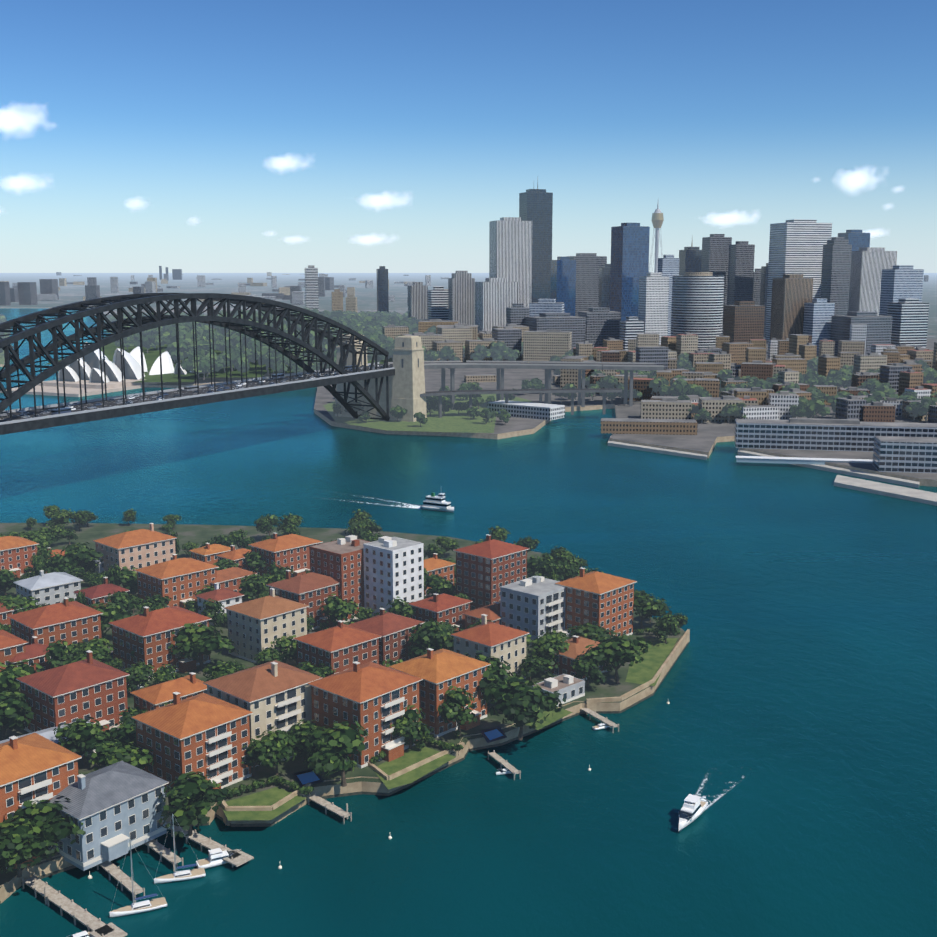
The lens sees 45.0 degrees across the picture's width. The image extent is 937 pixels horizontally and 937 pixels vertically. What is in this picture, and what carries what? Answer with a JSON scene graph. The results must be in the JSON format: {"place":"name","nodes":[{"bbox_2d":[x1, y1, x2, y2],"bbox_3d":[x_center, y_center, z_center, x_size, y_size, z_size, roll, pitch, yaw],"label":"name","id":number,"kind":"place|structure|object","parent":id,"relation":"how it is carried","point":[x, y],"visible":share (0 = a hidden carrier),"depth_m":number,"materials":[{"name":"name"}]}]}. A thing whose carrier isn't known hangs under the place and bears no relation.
{"place":"outdoors","nodes":[
{"label":"outdoors","id":0,"kind":"place"},
{"bbox_2d":[0,336,8,366],"bbox_3d":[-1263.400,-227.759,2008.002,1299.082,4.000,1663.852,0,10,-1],"label":"headland","id":1,"kind":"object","parent":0,"point":[2,360],"depth_m":1552.81,"materials":[{"name":"green plant"}]},
{"bbox_2d":[0,345,191,396],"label":"opera house","id":2,"kind":"structure","parent":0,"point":[133,372],"depth_m":1197.78,"materials":[{"name":"white tile"}]},
{"bbox_2d":[0,365,388,417],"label":"bridge deck","id":3,"kind":"structure","parent":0,"point":[68,408],"depth_m":701.69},
{"bbox_2d":[44,328,425,381],"bbox_3d":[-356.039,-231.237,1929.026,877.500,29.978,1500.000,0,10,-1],"label":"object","id":4,"kind":"structure","parent":0,"point":[152,355],"depth_m":1307.22,"materials":[{"name":"green plant"}]},
{"bbox_2d":[0,306,435,379],"bbox_3d":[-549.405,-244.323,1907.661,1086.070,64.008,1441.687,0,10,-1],"label":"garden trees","id":5,"kind":"object","parent":4,"relation":"on","point":[368,324],"visible":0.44,"depth_m":1469.96,"materials":[{"name":"green plant"}]},
{"bbox_2d":[0,523,688,902],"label":"peninsula ground","id":6,"kind":"structure","parent":0,"point":[320,789],"depth_m":266.97,"materials":[{"name":"green plant"}]},
{"bbox_2d":[0,630,27,671],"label":"house","id":7,"kind":"structure","parent":6,"relation":"on","point":[11,645],"depth_m":330.99,"materials":[{"name":"orange tile"}]},
{"bbox_2d":[0,601,27,624],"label":"house","id":8,"kind":"structure","parent":6,"relation":"on","point":[5,612],"depth_m":374.88,"materials":[{"name":"red brick"}]},
{"bbox_2d":[0,536,38,577],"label":"apartment","id":9,"kind":"structure","parent":6,"relation":"on","point":[16,553],"depth_m":444.61,"materials":[{"name":"red brick"}]},
{"bbox_2d":[8,636,52,672],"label":"house","id":10,"kind":"structure","parent":6,"relation":"on","point":[35,652],"depth_m":334.75,"materials":[{"name":"tile"}]},
{"bbox_2d":[0,733,81,868],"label":"apartment","id":11,"kind":"structure","parent":6,"relation":"on","point":[36,766],"depth_m":231.80,"materials":[{"name":"orange brick"}]},
{"bbox_2d":[13,570,82,605],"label":"apartment","id":12,"kind":"structure","parent":6,"relation":"on","point":[51,588],"depth_m":402.79,"materials":[{"name":"metal"}]},
{"bbox_2d":[0,721,95,756],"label":"apartment","id":13,"kind":"structure","parent":6,"relation":"on","point":[47,733],"depth_m":277.75,"materials":[{"name":"metal"}]},
{"bbox_2d":[7,597,102,646],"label":"apartment","id":14,"kind":"structure","parent":6,"relation":"on","point":[68,622],"depth_m":348.42,"materials":[{"name":"red brick"}]},
{"bbox_2d":[45,548,64,570],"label":"house","id":15,"kind":"structure","parent":6,"relation":"on","point":[59,551],"depth_m":451.12,"materials":[{"name":"orange tile"}]},
{"bbox_2d":[16,650,128,732],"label":"apartment","id":16,"kind":"structure","parent":6,"relation":"on","point":[89,686],"depth_m":291.38,"materials":[{"name":"red brick"}]},
{"bbox_2d":[86,558,103,574],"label":"apartment","id":17,"kind":"structure","parent":6,"relation":"on","point":[99,569],"depth_m":442.12,"materials":[{"name":"metal"}]},
{"bbox_2d":[73,577,129,610],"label":"house","id":18,"kind":"structure","parent":6,"relation":"on","point":[95,594],"depth_m":394.18,"materials":[{"name":"red brick"}]},
{"bbox_2d":[47,761,168,870],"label":"apartment","id":19,"kind":"structure","parent":6,"relation":"on","point":[114,808],"depth_m":233.82,"materials":[{"name":"paint"}]},
{"bbox_2d":[93,523,176,572],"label":"apartment","id":20,"kind":"structure","parent":6,"relation":"on","point":[140,548],"depth_m":441.63,"materials":[{"name":"beige tile"}]},
{"bbox_2d":[108,606,211,677],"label":"apartment","id":21,"kind":"structure","parent":6,"relation":"on","point":[146,636],"depth_m":337.13,"materials":[{"name":"red brick"}]},
{"bbox_2d":[130,672,206,711],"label":"apartment","id":22,"kind":"structure","parent":6,"relation":"on","point":[153,697],"depth_m":300.95,"materials":[{"name":"orange tile"}]},
{"bbox_2d":[134,554,218,608],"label":"apartment","id":23,"kind":"structure","parent":6,"relation":"on","point":[179,581],"depth_m":402.18,"materials":[{"name":"orange brick"}]},
{"bbox_2d":[131,692,252,795],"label":"apartment","id":24,"kind":"structure","parent":6,"relation":"on","point":[205,734],"depth_m":260.16,"materials":[{"name":"orange brick"}]},
{"bbox_2d":[189,543,235,564],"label":"house","id":25,"kind":"structure","parent":6,"relation":"on","point":[208,552],"depth_m":452.41,"materials":[{"name":"orange tile"}]},
{"bbox_2d":[195,583,243,625],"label":"house","id":26,"kind":"structure","parent":6,"relation":"on","point":[226,597],"depth_m":386.87,"materials":[{"name":"red tile"}]},
{"bbox_2d":[215,545,250,570],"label":"house","id":27,"kind":"structure","parent":6,"relation":"on","point":[237,556],"depth_m":445.47,"materials":[{"name":"orange tile"}]},
{"bbox_2d":[210,567,256,592],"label":"house","id":28,"kind":"structure","parent":6,"relation":"on","point":[229,578],"depth_m":415.16,"materials":[{"name":"orange tile"}]},
{"bbox_2d":[203,660,322,767],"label":"apartment","id":29,"kind":"structure","parent":6,"relation":"on","point":[275,693],"depth_m":278.92,"materials":[{"name":"beige paint"}]},
{"bbox_2d":[224,588,308,663],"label":"apartment","id":30,"kind":"structure","parent":6,"relation":"on","point":[255,626],"depth_m":349.03,"materials":[{"name":"brown tile"}]},
{"bbox_2d":[248,533,322,577],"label":"apartment","id":31,"kind":"structure","parent":6,"relation":"on","point":[290,551],"depth_m":439.84,"materials":[{"name":"red brick"}]},
{"bbox_2d":[266,570,338,630],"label":"apartment","id":32,"kind":"structure","parent":6,"relation":"on","point":[312,590],"depth_m":379.62,"materials":[{"name":"red brick"}]},
{"bbox_2d":[22,708,618,936],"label":"jetties","id":33,"kind":"object","parent":6,"relation":"on","point":[94,924],"visible":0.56,"depth_m":232.01,"materials":[{"name":"beige wood"}]},
{"bbox_2d":[293,620,381,676],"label":"apartment","id":34,"kind":"structure","parent":6,"relation":"on","point":[341,647],"depth_m":326.50,"materials":[{"name":"red brick"}]},
{"bbox_2d":[309,535,368,621],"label":"apartment","id":35,"kind":"structure","parent":6,"relation":"on","point":[341,561],"depth_m":388.57,"materials":[{"name":"red brick"}]},
{"bbox_2d":[0,523,682,886],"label":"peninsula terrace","id":36,"kind":"structure","parent":6,"relation":"on","point":[200,534],"depth_m":356.32,"materials":[{"name":"plant"}]},
{"bbox_2d":[0,566,679,872],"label":"garden shrubs","id":37,"kind":"object","parent":36,"relation":"on","point":[256,784],"visible":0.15,"depth_m":282.39,"materials":[{"name":"green plant"}]},
{"bbox_2d":[0,505,687,877],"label":"trees","id":38,"kind":"object","parent":36,"relation":"on","point":[34,829],"visible":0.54,"depth_m":326.08,"materials":[{"name":"green plant"}]},
{"bbox_2d":[66,631,677,820],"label":"lawns","id":39,"kind":"structure","parent":36,"relation":"on","point":[654,657],"depth_m":275.98,"materials":[{"name":"plant"}]},
{"bbox_2d":[127,684,143,711],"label":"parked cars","id":40,"kind":"object","parent":39,"relation":"on","point":[138,687],"visible":0.04,"depth_m":322.79,"materials":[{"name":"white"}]},
{"bbox_2d":[0,641,688,903],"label":"peninsula tide band","id":41,"kind":"object","parent":6,"relation":"on","point":[362,792],"visible":0.12,"depth_m":276.68,"materials":[{"name":"brown stone"}]},
{"bbox_2d":[307,661,422,767],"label":"apartment","id":42,"kind":"structure","parent":6,"relation":"on","point":[373,700],"depth_m":277.96,"materials":[{"name":"orange brick"}]},
{"bbox_2d":[349,608,424,665],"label":"apartment","id":43,"kind":"structure","parent":6,"relation":"on","point":[392,629],"depth_m":342.40,"materials":[{"name":"brick"}]},
{"bbox_2d":[363,536,423,615],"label":"apartment","id":44,"kind":"structure","parent":6,"relation":"on","point":[393,567],"depth_m":385.58,"materials":[{"name":"white concrete"}]},
{"bbox_2d":[389,648,490,737],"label":"apartment","id":45,"kind":"structure","parent":6,"relation":"on","point":[439,672],"depth_m":295.83,"materials":[{"name":"orange brick"}]},
{"bbox_2d":[424,553,455,595],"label":"apartment","id":46,"kind":"structure","parent":6,"relation":"on","point":[434,565],"depth_m":423.28,"materials":[{"name":"orange tile"}]},
{"bbox_2d":[408,593,472,630],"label":"apartment","id":47,"kind":"structure","parent":6,"relation":"on","point":[443,607],"depth_m":372.79,"materials":[{"name":"red brick"}]},
{"bbox_2d":[218,629,689,825],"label":"peninsula sea walls","id":48,"kind":"structure","parent":6,"relation":"on","point":[663,670],"depth_m":274.13,"materials":[{"name":"stone"}]},
{"bbox_2d":[462,602,501,628],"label":"house","id":49,"kind":"structure","parent":6,"relation":"on","point":[492,611],"depth_m":369.89,"materials":[{"name":"red brick"}]},
{"bbox_2d":[450,614,529,678],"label":"apartment","id":50,"kind":"structure","parent":6,"relation":"on","point":[502,642],"depth_m":327.61,"materials":[{"name":"tile"}]},
{"bbox_2d":[453,534,529,610],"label":"apartment","id":51,"kind":"structure","parent":6,"relation":"on","point":[487,569],"depth_m":395.47,"materials":[{"name":"red brick"}]},
{"bbox_2d":[500,576,570,647],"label":"apartment","id":52,"kind":"structure","parent":6,"relation":"on","point":[534,606],"depth_m":362.75,"materials":[{"name":"white paint"}]},
{"bbox_2d":[532,674,584,705],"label":"building","id":53,"kind":"structure","parent":6,"relation":"on","point":[569,687],"depth_m":315.92,"materials":[{"name":"white paint"}]},
{"bbox_2d":[545,635,607,679],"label":"house","id":54,"kind":"structure","parent":6,"relation":"on","point":[577,646],"depth_m":333.38,"materials":[{"name":"orange tile"}]},
{"bbox_2d":[555,567,636,637],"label":"apartment","id":55,"kind":"structure","parent":6,"relation":"on","point":[605,600],"depth_m":364.95,"materials":[{"name":"orange brick"}]},
{"bbox_2d":[0,308,936,936],"bbox_3d":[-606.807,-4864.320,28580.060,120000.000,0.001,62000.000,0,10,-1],"label":"harbour water","id":56,"kind":"structure","parent":0,"point":[794,720],"depth_m":309.96,"materials":[{"name":"teal liquid"}]},
{"bbox_2d":[67,930,92,936],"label":"runabout","id":57,"kind":"object","parent":56,"relation":"on","point":[85,933],"visible":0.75,"depth_m":208.39,"materials":[{"name":"white plastic"}]},
{"bbox_2d":[110,839,166,917],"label":"sailboat","id":58,"kind":"object","parent":56,"relation":"on","point":[145,906],"visible":0.98,"depth_m":217.60,"materials":[{"name":"white plastic"}]},
{"bbox_2d":[154,814,205,884],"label":"sailboat","id":59,"kind":"object","parent":56,"relation":"on","point":[183,875],"visible":0.98,"depth_m":229.12,"materials":[{"name":"white plastic"}]},
{"bbox_2d":[196,848,240,868],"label":"motor cruiser","id":60,"kind":"object","parent":56,"relation":"on","point":[215,857],"visible":0.88,"depth_m":234.47,"materials":[{"name":"white plastic"}]},
{"bbox_2d":[328,495,420,508],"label":"ferry wake","id":61,"kind":"object","parent":56,"relation":"on","point":[415,507],"visible":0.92,"depth_m":596.78,"materials":[{"name":"white liquid"}]},
{"bbox_2d":[88,702,669,878],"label":"mooring buoys","id":62,"kind":"object","parent":56,"relation":"on","point":[280,866],"visible":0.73,"depth_m":234.30,"materials":[{"name":"beige plastic"}]},
{"bbox_2d":[420,492,453,512],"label":"harbour ferry","id":63,"kind":"object","parent":56,"relation":"on","point":[432,502],"visible":0.94,"depth_m":581.39,"materials":[{"name":"white metal"}]},
{"bbox_2d":[496,768,510,774],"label":"runabout","id":64,"kind":"object","parent":56,"relation":"on","point":[503,771],"visible":0.69,"depth_m":277.59,"materials":[{"name":"white plastic"}]},
{"bbox_2d":[592,723,609,729],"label":"runabout","id":65,"kind":"object","parent":56,"relation":"on","point":[601,726],"visible":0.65,"depth_m":305.15,"materials":[{"name":"white plastic"}]},
{"bbox_2d":[678,794,707,831],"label":"motor yacht","id":66,"kind":"object","parent":56,"relation":"on","point":[693,808],"visible":1,"depth_m":253.23,"materials":[{"name":"white plastic"}]},
{"bbox_2d":[697,773,743,809],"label":"boat wake","id":67,"kind":"object","parent":56,"relation":"on","point":[703,799],"visible":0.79,"depth_m":265.73,"materials":[{"name":"white liquid"}]},
{"bbox_2d":[608,435,936,505],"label":"quay wharves","id":68,"kind":"object","parent":56,"relation":"in","point":[906,493],"visible":0.67,"depth_m":686.26,"materials":[{"name":"concrete"}]},
{"bbox_2d":[0,273,936,486],"bbox_3d":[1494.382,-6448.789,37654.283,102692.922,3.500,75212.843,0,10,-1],"label":"mainland","id":69,"kind":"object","parent":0,"point":[228,284],"depth_m":7452.72,"materials":[{"name":"stone"}]},
{"bbox_2d":[0,272,928,305],"bbox_3d":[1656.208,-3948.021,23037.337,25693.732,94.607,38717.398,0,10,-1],"label":"buildings","id":70,"kind":"structure","parent":69,"relation":"on","point":[23,293],"depth_m":4817.50,"materials":[{"name":"grey concrete"}]},
{"bbox_2d":[649,205,663,271],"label":"observation tower","id":71,"kind":"structure","parent":69,"relation":"on","point":[657,219],"depth_m":2205.09,"materials":[{"name":"grey"}]},
{"bbox_2d":[0,0,936,272],"label":"sky","id":72,"kind":"structure","parent":0,"point":[137,136],"materials":[{"name":"blue"}]},
{"bbox_2d":[314,339,936,482],"bbox_3d":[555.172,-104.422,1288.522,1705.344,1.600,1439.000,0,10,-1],"label":"city ground","id":73,"kind":"structure","parent":0,"point":[705,438],"depth_m":883.20,"materials":[{"name":"grey concrete"}]},
{"bbox_2d":[0,293,394,434],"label":"arch bridge","id":74,"kind":"structure","parent":73,"relation":"on","point":[11,422],"depth_m":692.69,"materials":[{"name":"grey metal"}]},
{"bbox_2d":[335,334,426,421],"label":"bridge pylons","id":75,"kind":"object","parent":73,"relation":"on","point":[406,381],"visible":0.48,"depth_m":900.99,"materials":[{"name":"stone"}]},
{"bbox_2d":[323,394,530,432],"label":"grass lawn","id":76,"kind":"structure","parent":73,"relation":"on","point":[455,421],"depth_m":893.84,"materials":[{"name":"green plant"}]},
{"bbox_2d":[388,360,663,417],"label":"viaduct","id":77,"kind":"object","parent":73,"relation":"on","point":[500,391],"depth_m":982.59,"materials":[{"name":"concrete"}]},
{"bbox_2d":[159,184,928,355],"bbox_3d":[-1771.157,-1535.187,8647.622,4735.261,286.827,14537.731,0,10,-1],"label":"city skyscrapers","id":78,"kind":"structure","parent":73,"relation":"on","point":[816,281],"depth_m":1784.03,"materials":[{"name":"grey glass"}]},
{"bbox_2d":[332,337,936,426],"bbox_3d":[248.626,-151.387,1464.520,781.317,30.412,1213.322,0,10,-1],"label":"city trees","id":79,"kind":"object","parent":73,"relation":"on","point":[682,389],"visible":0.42,"depth_m":1027.91,"materials":[{"name":"green plant"}]},
{"bbox_2d":[382,318,936,472],"bbox_3d":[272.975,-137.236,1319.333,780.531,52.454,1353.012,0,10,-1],"label":"low-rise buildings","id":80,"kind":"structure","parent":73,"relation":"on","point":[858,423],"depth_m":1042.72,"materials":[{"name":"grey concrete"}]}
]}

